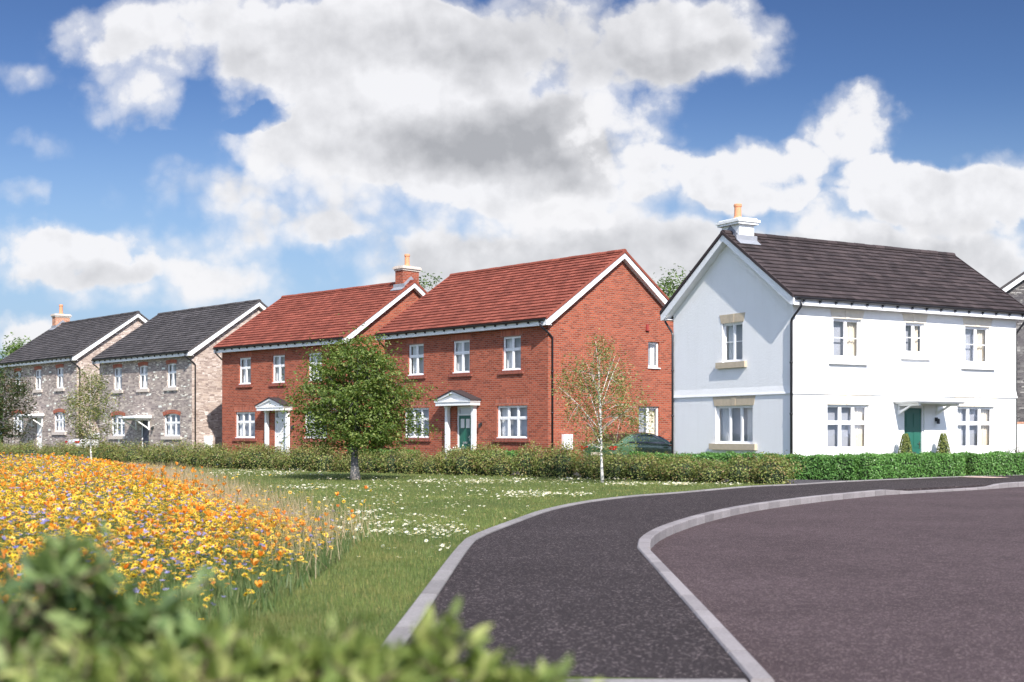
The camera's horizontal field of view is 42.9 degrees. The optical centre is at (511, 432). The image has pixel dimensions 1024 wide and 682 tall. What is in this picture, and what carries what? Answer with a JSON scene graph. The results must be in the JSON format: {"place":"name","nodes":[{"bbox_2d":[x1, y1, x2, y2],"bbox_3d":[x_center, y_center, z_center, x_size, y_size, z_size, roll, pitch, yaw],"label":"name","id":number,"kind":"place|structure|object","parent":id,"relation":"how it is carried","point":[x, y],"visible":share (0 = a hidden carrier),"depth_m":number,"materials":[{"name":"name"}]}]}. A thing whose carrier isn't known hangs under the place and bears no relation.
{"place":"outdoors","nodes":[
{"label":"outdoors","id":0,"kind":"place"},
{"bbox_2d":[0,304,148,450],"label":"stone house","id":1,"kind":"structure","parent":0,"point":[57,352],"depth_m":79.16,"materials":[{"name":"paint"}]},
{"bbox_2d":[33,366,41,392],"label":"window","id":2,"kind":"structure","parent":1,"relation":"in","point":[38,368],"depth_m":80.33,"materials":[{"name":"white plastic"}]},
{"bbox_2d":[51,408,65,434],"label":"window","id":3,"kind":"structure","parent":1,"relation":"in","point":[61,427],"depth_m":78.03,"materials":[{"name":"white plastic"}]},
{"bbox_2d":[54,364,64,390],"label":"window","id":4,"kind":"structure","parent":1,"relation":"in","point":[60,366],"depth_m":77.94,"materials":[{"name":"white plastic"}]},
{"bbox_2d":[0,441,803,678],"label":"lawn","id":5,"kind":"structure","parent":0,"point":[415,595],"depth_m":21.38,"materials":[{"name":"plant"}]},
{"bbox_2d":[0,332,30,417],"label":"tree","id":6,"kind":"object","parent":5,"relation":"on","point":[15,348],"visible":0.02,"depth_m":103.41,"materials":[{"name":"green plant"}]},
{"bbox_2d":[10,442,49,460],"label":"shrub","id":7,"kind":"object","parent":5,"relation":"on","point":[29,451],"visible":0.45,"depth_m":57.73,"materials":[{"name":"green plant"}]},
{"bbox_2d":[51,439,76,458],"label":"shrub","id":8,"kind":"object","parent":5,"relation":"on","point":[62,450],"visible":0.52,"depth_m":56.26,"materials":[{"name":"green plant"}]},
{"bbox_2d":[65,444,95,459],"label":"shrub","id":9,"kind":"object","parent":5,"relation":"on","point":[78,453],"visible":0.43,"depth_m":55.40,"materials":[{"name":"green plant"}]},
{"bbox_2d":[89,439,120,461],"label":"shrub","id":10,"kind":"object","parent":5,"relation":"on","point":[96,455],"visible":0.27,"depth_m":54.35,"materials":[{"name":"green plant"}]},
{"bbox_2d":[98,439,131,462],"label":"shrub","id":11,"kind":"object","parent":5,"relation":"on","point":[103,455],"visible":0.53,"depth_m":53.81,"materials":[{"name":"green plant"}]},
{"bbox_2d":[116,437,150,463],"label":"shrub","id":12,"kind":"object","parent":5,"relation":"on","point":[127,457],"visible":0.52,"depth_m":52.95,"materials":[{"name":"green plant"}]},
{"bbox_2d":[128,446,152,463],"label":"shrub","id":13,"kind":"object","parent":5,"relation":"on","point":[140,457],"visible":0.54,"depth_m":52.14,"materials":[{"name":"green plant"}]},
{"bbox_2d":[0,519,283,681],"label":"leafy bush","id":14,"kind":"object","parent":5,"relation":"on","point":[56,584],"visible":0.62,"depth_m":2.02,"materials":[{"name":"green plant"}]},
{"bbox_2d":[143,440,169,465],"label":"shrub","id":15,"kind":"object","parent":5,"relation":"on","point":[149,453],"visible":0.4,"depth_m":51.80,"materials":[{"name":"green plant"}]},
{"bbox_2d":[149,443,174,466],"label":"shrub","id":16,"kind":"object","parent":5,"relation":"on","point":[160,456],"visible":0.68,"depth_m":51.20,"materials":[{"name":"green plant"}]},
{"bbox_2d":[91,299,267,452],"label":"stone house","id":17,"kind":"structure","parent":5,"relation":"on","point":[163,370],"depth_m":68.48,"materials":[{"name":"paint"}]},
{"bbox_2d":[111,364,122,392],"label":"window","id":18,"kind":"structure","parent":17,"relation":"in","point":[119,370],"depth_m":72.03,"materials":[{"name":"white plastic"}]},
{"bbox_2d":[108,411,125,438],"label":"window","id":19,"kind":"structure","parent":17,"relation":"in","point":[120,435],"depth_m":71.95,"materials":[{"name":"white plastic"}]},
{"bbox_2d":[136,362,148,391],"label":"window","id":20,"kind":"structure","parent":17,"relation":"in","point":[145,388],"depth_m":69.83,"materials":[{"name":"white plastic"}]},
{"bbox_2d":[143,420,148,450],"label":"door","id":21,"kind":"structure","parent":17,"relation":"in","point":[145,431],"depth_m":69.59,"materials":[{"name":"blue paint"}]},
{"bbox_2d":[164,359,177,390],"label":"window","id":22,"kind":"structure","parent":17,"relation":"in","point":[172,362],"depth_m":67.55,"materials":[{"name":"white plastic"}]},
{"bbox_2d":[161,410,181,439],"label":"window","id":23,"kind":"structure","parent":17,"relation":"in","point":[173,422],"depth_m":67.55,"materials":[{"name":"white plastic"}]},
{"bbox_2d":[165,438,195,466],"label":"shrub","id":24,"kind":"object","parent":5,"relation":"on","point":[171,454],"visible":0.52,"depth_m":50.81,"materials":[{"name":"green plant"}]},
{"bbox_2d":[172,450,196,466],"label":"shrub","id":25,"kind":"object","parent":5,"relation":"on","point":[180,459],"visible":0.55,"depth_m":50.25,"materials":[{"name":"green plant"}]},
{"bbox_2d":[177,440,213,466],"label":"shrub","id":26,"kind":"object","parent":5,"relation":"on","point":[193,459],"visible":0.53,"depth_m":49.76,"materials":[{"name":"green plant"}]},
{"bbox_2d":[195,446,223,467],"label":"shrub","id":27,"kind":"object","parent":5,"relation":"on","point":[204,463],"visible":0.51,"depth_m":49.09,"materials":[{"name":"green plant"}]},
{"bbox_2d":[70,543,349,644],"bbox_3d":[-11.740,1.314,31.080,10.375,0.001,49.283,0,0,-27],"label":"flower bed","id":28,"kind":"object","parent":5,"relation":"on","point":[334,561],"visible":0.09,"depth_m":11.02,"materials":[{"name":"plant"}]},
{"bbox_2d":[0,353,44,448],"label":"copper tree","id":29,"kind":"object","parent":28,"relation":"on","point":[17,391],"visible":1,"depth_m":45.72,"materials":[{"name":"plant"}]},
{"bbox_2d":[58,363,124,458],"bbox_3d":[-14.605,-0.562,45.234,2.291,3.772,2.374,0,0,-38],"label":"birch tree","id":30,"kind":"object","parent":28,"relation":"on","point":[86,396],"visible":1,"depth_m":45.10,"materials":[{"name":"green plant"}]},
{"bbox_2d":[0,452,394,643],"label":"wildflowers","id":31,"kind":"object","parent":28,"relation":"on","point":[177,570],"visible":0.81,"depth_m":13.05,"materials":[{"name":"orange plant"}]},
{"bbox_2d":[102,460,398,584],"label":"meadow grass","id":32,"kind":"structure","parent":28,"relation":"on","point":[226,488],"depth_m":18.80,"materials":[{"name":"beige plant"}]},
{"bbox_2d":[198,441,233,467],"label":"shrub","id":33,"kind":"object","parent":5,"relation":"on","point":[215,457],"visible":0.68,"depth_m":48.73,"materials":[{"name":"green plant"}]},
{"bbox_2d":[219,450,241,468],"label":"shrub","id":34,"kind":"object","parent":5,"relation":"on","point":[227,462],"visible":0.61,"depth_m":48.01,"materials":[{"name":"green plant"}]},
{"bbox_2d":[229,440,259,468],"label":"shrub","id":35,"kind":"object","parent":5,"relation":"on","point":[241,461],"visible":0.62,"depth_m":47.66,"materials":[{"name":"green plant"}]},
{"bbox_2d":[243,441,278,469],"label":"shrub","id":36,"kind":"object","parent":5,"relation":"on","point":[256,460],"visible":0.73,"depth_m":46.99,"materials":[{"name":"green plant"}]},
{"bbox_2d":[261,442,289,469],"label":"shrub","id":37,"kind":"object","parent":5,"relation":"on","point":[271,466],"visible":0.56,"depth_m":46.70,"materials":[{"name":"green plant"}]},
{"bbox_2d":[268,447,290,470],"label":"shrub","id":38,"kind":"object","parent":5,"relation":"on","point":[280,464],"visible":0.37,"depth_m":46.12,"materials":[{"name":"green plant"}]},
{"bbox_2d":[278,441,316,470],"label":"shrub","id":39,"kind":"object","parent":5,"relation":"on","point":[292,464],"visible":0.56,"depth_m":45.41,"materials":[{"name":"green plant"}]},
{"bbox_2d":[0,596,601,681],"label":"leafy bush","id":40,"kind":"object","parent":5,"relation":"on","point":[428,653],"visible":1,"depth_m":1.81,"materials":[{"name":"green plant"}]},
{"bbox_2d":[293,443,329,470],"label":"shrub","id":41,"kind":"object","parent":5,"relation":"on","point":[306,465],"visible":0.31,"depth_m":45.01,"materials":[{"name":"green plant"}]},
{"bbox_2d":[212,254,427,458],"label":"brick house","id":42,"kind":"structure","parent":5,"relation":"on","point":[259,350],"depth_m":59.92,"materials":[{"name":"brick"}]},
{"bbox_2d":[236,352,252,387],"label":"window","id":43,"kind":"structure","parent":42,"relation":"in","point":[247,361],"depth_m":61.56,"materials":[{"name":"white plastic"}]},
{"bbox_2d":[232,407,256,440],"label":"window","id":44,"kind":"structure","parent":42,"relation":"in","point":[247,414],"depth_m":61.58,"materials":[{"name":"white plastic"}]},
{"bbox_2d":[269,349,286,385],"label":"window","id":45,"kind":"structure","parent":42,"relation":"in","point":[280,358],"depth_m":59.73,"materials":[{"name":"white plastic"}]},
{"bbox_2d":[276,419,284,450],"bbox_3d":[-10.538,0.297,59.544,0.750,1.866,0.085,0,0,44],"label":"door","id":46,"kind":"structure","parent":42,"relation":"in","point":[280,426],"depth_m":59.57,"materials":[{"name":"white paint"}]},
{"bbox_2d":[307,347,322,384],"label":"window","id":47,"kind":"structure","parent":42,"relation":"in","point":[317,349],"depth_m":57.79,"materials":[{"name":"white plastic"}]},
{"bbox_2d":[307,443,343,471],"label":"shrub","id":48,"kind":"object","parent":5,"relation":"on","point":[324,462],"visible":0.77,"depth_m":44.43,"materials":[{"name":"green plant"}]},
{"bbox_2d":[330,449,364,471],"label":"shrub","id":49,"kind":"object","parent":5,"relation":"on","point":[340,468],"visible":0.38,"depth_m":44.12,"materials":[{"name":"green plant"}]},
{"bbox_2d":[340,449,376,472],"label":"shrub","id":50,"kind":"object","parent":5,"relation":"on","point":[348,465],"visible":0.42,"depth_m":43.62,"materials":[{"name":"green plant"}]},
{"bbox_2d":[268,314,453,479],"bbox_3d":[-4.188,-0.973,36.771,5.303,4.732,4.801,0,0,0],"label":"lawn tree","id":51,"kind":"object","parent":5,"relation":"on","point":[350,420],"visible":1,"depth_m":36.31,"materials":[{"name":"green plant"}]},
{"bbox_2d":[358,449,389,472],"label":"shrub","id":52,"kind":"object","parent":5,"relation":"on","point":[369,466],"visible":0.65,"depth_m":43.12,"materials":[{"name":"green plant"}]},
{"bbox_2d":[371,444,412,472],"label":"shrub","id":53,"kind":"object","parent":5,"relation":"on","point":[391,466],"visible":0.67,"depth_m":42.82,"materials":[{"name":"green plant"}]},
{"bbox_2d":[396,449,432,473],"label":"shrub","id":54,"kind":"object","parent":5,"relation":"on","point":[407,466],"visible":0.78,"depth_m":42.13,"materials":[{"name":"green plant"}]},
{"bbox_2d":[413,453,442,473],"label":"shrub","id":55,"kind":"object","parent":5,"relation":"on","point":[426,468],"visible":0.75,"depth_m":41.65,"materials":[{"name":"green plant"}]},
{"bbox_2d":[419,271,441,291],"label":"tree","id":56,"kind":"object","parent":5,"relation":"on","point":[435,278],"visible":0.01,"depth_m":91.82,"materials":[{"name":"green plant"}]},
{"bbox_2d":[429,444,475,474],"bbox_3d":[-1.940,0.838,41.661,1.484,1.004,1.414,0,0,29],"label":"shrub","id":57,"kind":"object","parent":5,"relation":"on","point":[445,466],"visible":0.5,"depth_m":41.41,"materials":[{"name":"green plant"}]},
{"bbox_2d":[178,468,750,590],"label":"daisies","id":58,"kind":"object","parent":5,"relation":"on","point":[438,529],"visible":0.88,"depth_m":26.87,"materials":[{"name":"white plant"}]},
{"bbox_2d":[448,443,486,474],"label":"shrub","id":59,"kind":"object","parent":5,"relation":"on","point":[462,465],"visible":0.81,"depth_m":40.65,"materials":[{"name":"green plant"}]},
{"bbox_2d":[469,440,511,475],"bbox_3d":[-0.588,0.753,40.526,1.494,1.164,1.601,0,0,-36],"label":"shrub","id":60,"kind":"object","parent":5,"relation":"on","point":[486,460],"visible":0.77,"depth_m":40.34,"materials":[{"name":"green plant"}]},
{"bbox_2d":[476,454,518,475],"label":"shrub","id":61,"kind":"object","parent":5,"relation":"on","point":[500,467],"visible":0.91,"depth_m":39.84,"materials":[{"name":"green plant"}]},
{"bbox_2d":[375,249,672,462],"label":"brick house","id":62,"kind":"structure","parent":5,"relation":"on","point":[490,347],"depth_m":50.08,"materials":[{"name":"brick"}]},
{"bbox_2d":[404,337,425,378],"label":"window","id":63,"kind":"structure","parent":62,"relation":"in","point":[418,347],"depth_m":53.16,"materials":[{"name":"white plastic"}]},
{"bbox_2d":[400,402,431,441],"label":"window","id":64,"kind":"structure","parent":62,"relation":"in","point":[423,408],"depth_m":53.02,"materials":[{"name":"white plastic"}]},
{"bbox_2d":[449,333,471,376],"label":"window","id":65,"kind":"structure","parent":62,"relation":"in","point":[463,347],"depth_m":51.06,"materials":[{"name":"white plastic"}]},
{"bbox_2d":[459,415,470,450],"bbox_3d":[-1.820,0.253,50.839,0.085,1.866,0.750,0,0,-42],"label":"door","id":66,"kind":"structure","parent":62,"relation":"in","point":[464,421],"depth_m":50.86,"materials":[{"name":"green paint"}]},
{"bbox_2d":[498,329,523,374],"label":"window","id":67,"kind":"structure","parent":62,"relation":"in","point":[513,349],"depth_m":48.82,"materials":[{"name":"white plastic"}]},
{"bbox_2d":[492,399,529,441],"bbox_3d":[0.071,-0.462,48.761,0.350,1.605,2.040,0,0,-42],"label":"window","id":68,"kind":"structure","parent":62,"relation":"in","point":[514,418],"depth_m":48.90,"materials":[{"name":"white plastic"}]},
{"bbox_2d":[639,406,657,435],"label":"window","id":69,"kind":"structure","parent":62,"relation":"in","point":[653,408],"depth_m":51.15,"materials":[{"name":"white plastic"}]},
{"bbox_2d":[648,342,660,368],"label":"window","id":70,"kind":"structure","parent":62,"relation":"in","point":[651,345],"depth_m":51.24,"materials":[{"name":"white plastic"}]},
{"bbox_2d":[512,440,544,476],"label":"shrub","id":71,"kind":"object","parent":5,"relation":"on","point":[524,465],"visible":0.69,"depth_m":39.30,"materials":[{"name":"green plant"}]},
{"bbox_2d":[528,444,572,477],"bbox_3d":[1.242,0.823,39.049,1.515,1.035,1.443,0,0,14],"label":"shrub","id":72,"kind":"object","parent":5,"relation":"on","point":[540,468],"visible":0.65,"depth_m":38.73,"materials":[{"name":"green plant"}]},
{"bbox_2d":[545,440,585,477],"bbox_3d":[1.549,0.750,38.702,1.188,1.185,1.481,0,0,-23],"label":"shrub","id":73,"kind":"object","parent":5,"relation":"on","point":[563,469],"visible":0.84,"depth_m":38.46,"materials":[{"name":"green plant"}]},
{"bbox_2d":[568,448,606,478],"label":"shrub","id":74,"kind":"object","parent":5,"relation":"on","point":[582,469],"visible":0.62,"depth_m":37.86,"materials":[{"name":"green plant"}]},
{"bbox_2d":[454,679,746,681],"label":"path edging","id":75,"kind":"object","parent":5,"relation":"on","point":[666,680],"visible":0.33,"depth_m":6.89,"materials":[{"name":"concrete"}]},
{"bbox_2d":[585,452,622,478],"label":"shrub","id":76,"kind":"object","parent":5,"relation":"on","point":[596,472],"visible":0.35,"depth_m":37.32,"materials":[{"name":"green plant"}]},
{"bbox_2d":[547,327,660,482],"bbox_3d":[2.408,-0.857,34.683,3.077,4.358,3.230,0,0,0],"label":"birch tree","id":77,"kind":"object","parent":5,"relation":"on","point":[600,432],"visible":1,"depth_m":34.41,"materials":[{"name":"green plant"}]},
{"bbox_2d":[599,450,634,479],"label":"shrub","id":78,"kind":"object","parent":5,"relation":"on","point":[612,470],"visible":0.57,"depth_m":36.68,"materials":[{"name":"green plant"}]},
{"bbox_2d":[620,450,670,480],"bbox_3d":[3.670,0.898,36.404,1.464,0.878,1.538,0,0,34],"label":"shrub","id":79,"kind":"object","parent":5,"relation":"on","point":[637,468],"visible":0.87,"depth_m":36.01,"materials":[{"name":"green plant"}]},
{"bbox_2d":[644,457,694,481],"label":"shrub","id":80,"kind":"object","parent":5,"relation":"on","point":[656,475],"visible":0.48,"depth_m":35.55,"materials":[{"name":"green plant"}]},
{"bbox_2d":[652,266,689,298],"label":"tree","id":81,"kind":"object","parent":5,"relation":"on","point":[670,290],"visible":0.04,"depth_m":75.77,"materials":[{"name":"green plant"}]},
{"bbox_2d":[656,450,699,481],"bbox_3d":[4.633,0.901,35.212,1.386,0.861,1.486,0,0,-18],"label":"shrub","id":82,"kind":"object","parent":5,"relation":"on","point":[681,471],"visible":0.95,"depth_m":35.01,"materials":[{"name":"green plant"}]},
{"bbox_2d":[687,457,729,482],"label":"shrub","id":83,"kind":"object","parent":5,"relation":"on","point":[712,473],"visible":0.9,"depth_m":34.52,"materials":[{"name":"green plant"}]},
{"bbox_2d":[720,452,760,483],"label":"shrub","id":84,"kind":"object","parent":5,"relation":"on","point":[740,472],"visible":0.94,"depth_m":33.94,"materials":[{"name":"green plant"}]},
{"bbox_2d":[746,449,805,483],"bbox_3d":[6.834,0.876,33.948,1.474,0.925,1.404,0,0,-5],"label":"shrub","id":85,"kind":"object","parent":5,"relation":"on","point":[774,472],"visible":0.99,"depth_m":33.64,"materials":[{"name":"green plant"}]},
{"bbox_2d":[627,451,966,480],"bbox_3d":[8.553,0.930,38.035,10.237,0.844,3.903,0,0,0],"label":"clipped hedge","id":86,"kind":"object","parent":5,"relation":"on","point":[863,466],"visible":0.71,"depth_m":37.12,"materials":[{"name":"green plant"}]},
{"bbox_2d":[660,203,1023,455],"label":"white house","id":87,"kind":"structure","parent":5,"relation":"on","point":[780,345],"depth_m":40.64,"materials":[{"name":"paint"}]},
{"bbox_2d":[715,312,746,368],"bbox_3d":[6.917,-2.860,40.560,0.380,1.680,1.390,0,0,-30],"label":"window","id":88,"kind":"structure","parent":87,"relation":"in","point":[735,330],"depth_m":40.62,"materials":[{"name":"white plastic"}]},
{"bbox_2d":[709,395,756,449],"bbox_3d":[6.951,-0.310,40.498,0.380,1.660,2.190,0,0,-30],"label":"window","id":89,"kind":"structure","parent":87,"relation":"in","point":[736,421],"depth_m":40.62,"materials":[{"name":"white plastic"}]},
{"bbox_2d":[828,309,868,364],"bbox_3d":[10.045,-2.880,39.295,1.560,1.640,0.380,0,0,-30],"label":"window","id":90,"kind":"structure","parent":87,"relation":"in","point":[845,329],"depth_m":39.36,"materials":[{"name":"white plastic"}]},
{"bbox_2d":[822,395,875,455],"bbox_3d":[10.080,-0.230,39.316,2.120,1.820,0.380,0,0,-30],"label":"window","id":91,"kind":"structure","parent":87,"relation":"in","point":[847,419],"depth_m":39.41,"materials":[{"name":"white plastic"}]},
{"bbox_2d":[904,408,920,453],"bbox_3d":[12.500,0.287,40.718,0.760,2.126,0.085,0,0,-30],"label":"door","id":92,"kind":"structure","parent":87,"relation":"in","point":[912,416],"depth_m":40.74,"materials":[{"name":"green paint"}]},
{"bbox_2d":[901,313,931,359],"bbox_3d":[12.527,-2.995,40.742,1.260,1.410,0.380,0,0,-30],"label":"window","id":93,"kind":"structure","parent":87,"relation":"in","point":[911,328],"depth_m":40.77,"materials":[{"name":"white plastic"}]},
{"bbox_2d":[953,397,1000,453],"bbox_3d":[14.915,-0.230,42.126,2.130,1.820,0.380,0,0,-30],"label":"window","id":94,"kind":"structure","parent":87,"relation":"in","point":[972,421],"depth_m":42.23,"materials":[{"name":"white plastic"}]},
{"bbox_2d":[961,317,996,369],"bbox_3d":[14.986,-2.875,42.173,1.570,1.650,0.380,0,0,-30],"label":"window","id":95,"kind":"structure","parent":87,"relation":"in","point":[974,336],"depth_m":42.25,"materials":[{"name":"white plastic"}]},
{"bbox_2d":[936,433,950,453],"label":"topiary","id":96,"kind":"object","parent":5,"relation":"on","point":[943,446],"visible":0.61,"depth_m":40.56,"materials":[{"name":"green plant"}]},
{"bbox_2d":[962,450,1023,475],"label":"clipped hedge","id":97,"kind":"object","parent":5,"relation":"on","point":[1000,462],"visible":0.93,"depth_m":39.92,"materials":[{"name":"green plant"}]},
{"bbox_2d":[1000,272,1023,421],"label":"stone house","id":98,"kind":"structure","parent":5,"relation":"on","point":[1014,288],"depth_m":54.86,"materials":[{"name":"paint"}]},
{"bbox_2d":[1017,422,1023,451],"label":"garage door","id":99,"kind":"structure","parent":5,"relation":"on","point":[1020,435],"depth_m":43.87,"materials":[{"name":"white"}]},
{"bbox_2d":[0,0,1023,357],"label":"sky","id":100,"kind":"structure","parent":0,"point":[157,156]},
{"bbox_2d":[479,471,848,483],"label":"driveway","id":101,"kind":"structure","parent":0,"point":[796,481],"depth_m":36.02,"materials":[{"name":"grey asphalt"}]},
{"bbox_2d":[65,432,98,449],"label":"parked car","id":102,"kind":"object","parent":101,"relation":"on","point":[73,440],"visible":0.1,"depth_m":74.35,"materials":[{"name":"white paint"}]},
{"bbox_2d":[581,432,670,460],"bbox_3d":[4.564,0.633,47.243,4.300,1.350,2.120,0,0,-42],"label":"parked car","id":103,"kind":"object","parent":101,"relation":"on","point":[655,443],"visible":0.27,"depth_m":46.25,"materials":[{"name":"green paint"}]},
{"bbox_2d":[405,475,1023,681],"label":"path","id":104,"kind":"structure","parent":0,"point":[587,585],"depth_m":10.90,"materials":[{"name":"grey asphalt"}]},
{"bbox_2d":[363,474,1019,677],"bbox_3d":[18.636,1.355,36.371,13.110,0.130,72.600,0,0,42],"label":"path edging","id":105,"kind":"object","parent":104,"relation":"on","point":[427,595],"visible":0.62,"depth_m":12.97,"materials":[{"name":"concrete"}]},
{"bbox_2d":[651,487,1023,681],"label":"road","id":106,"kind":"structure","parent":0,"point":[921,587],"depth_m":12.35,"materials":[{"name":"grey asphalt"}]},
{"bbox_2d":[637,547,773,681],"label":"kerb","id":107,"kind":"structure","parent":106,"relation":"on","point":[748,665],"depth_m":8.75,"materials":[{"name":"concrete"}]},
{"bbox_2d":[637,482,1023,549],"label":"kerb","id":108,"kind":"structure","parent":106,"relation":"on","point":[651,539],"depth_m":24.07,"materials":[{"name":"concrete"}]},
{"bbox_2d":[898,433,912,453],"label":"topiary","id":109,"kind":"object","parent":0,"point":[905,443],"visible":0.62,"depth_m":39.72,"materials":[{"name":"green plant"}]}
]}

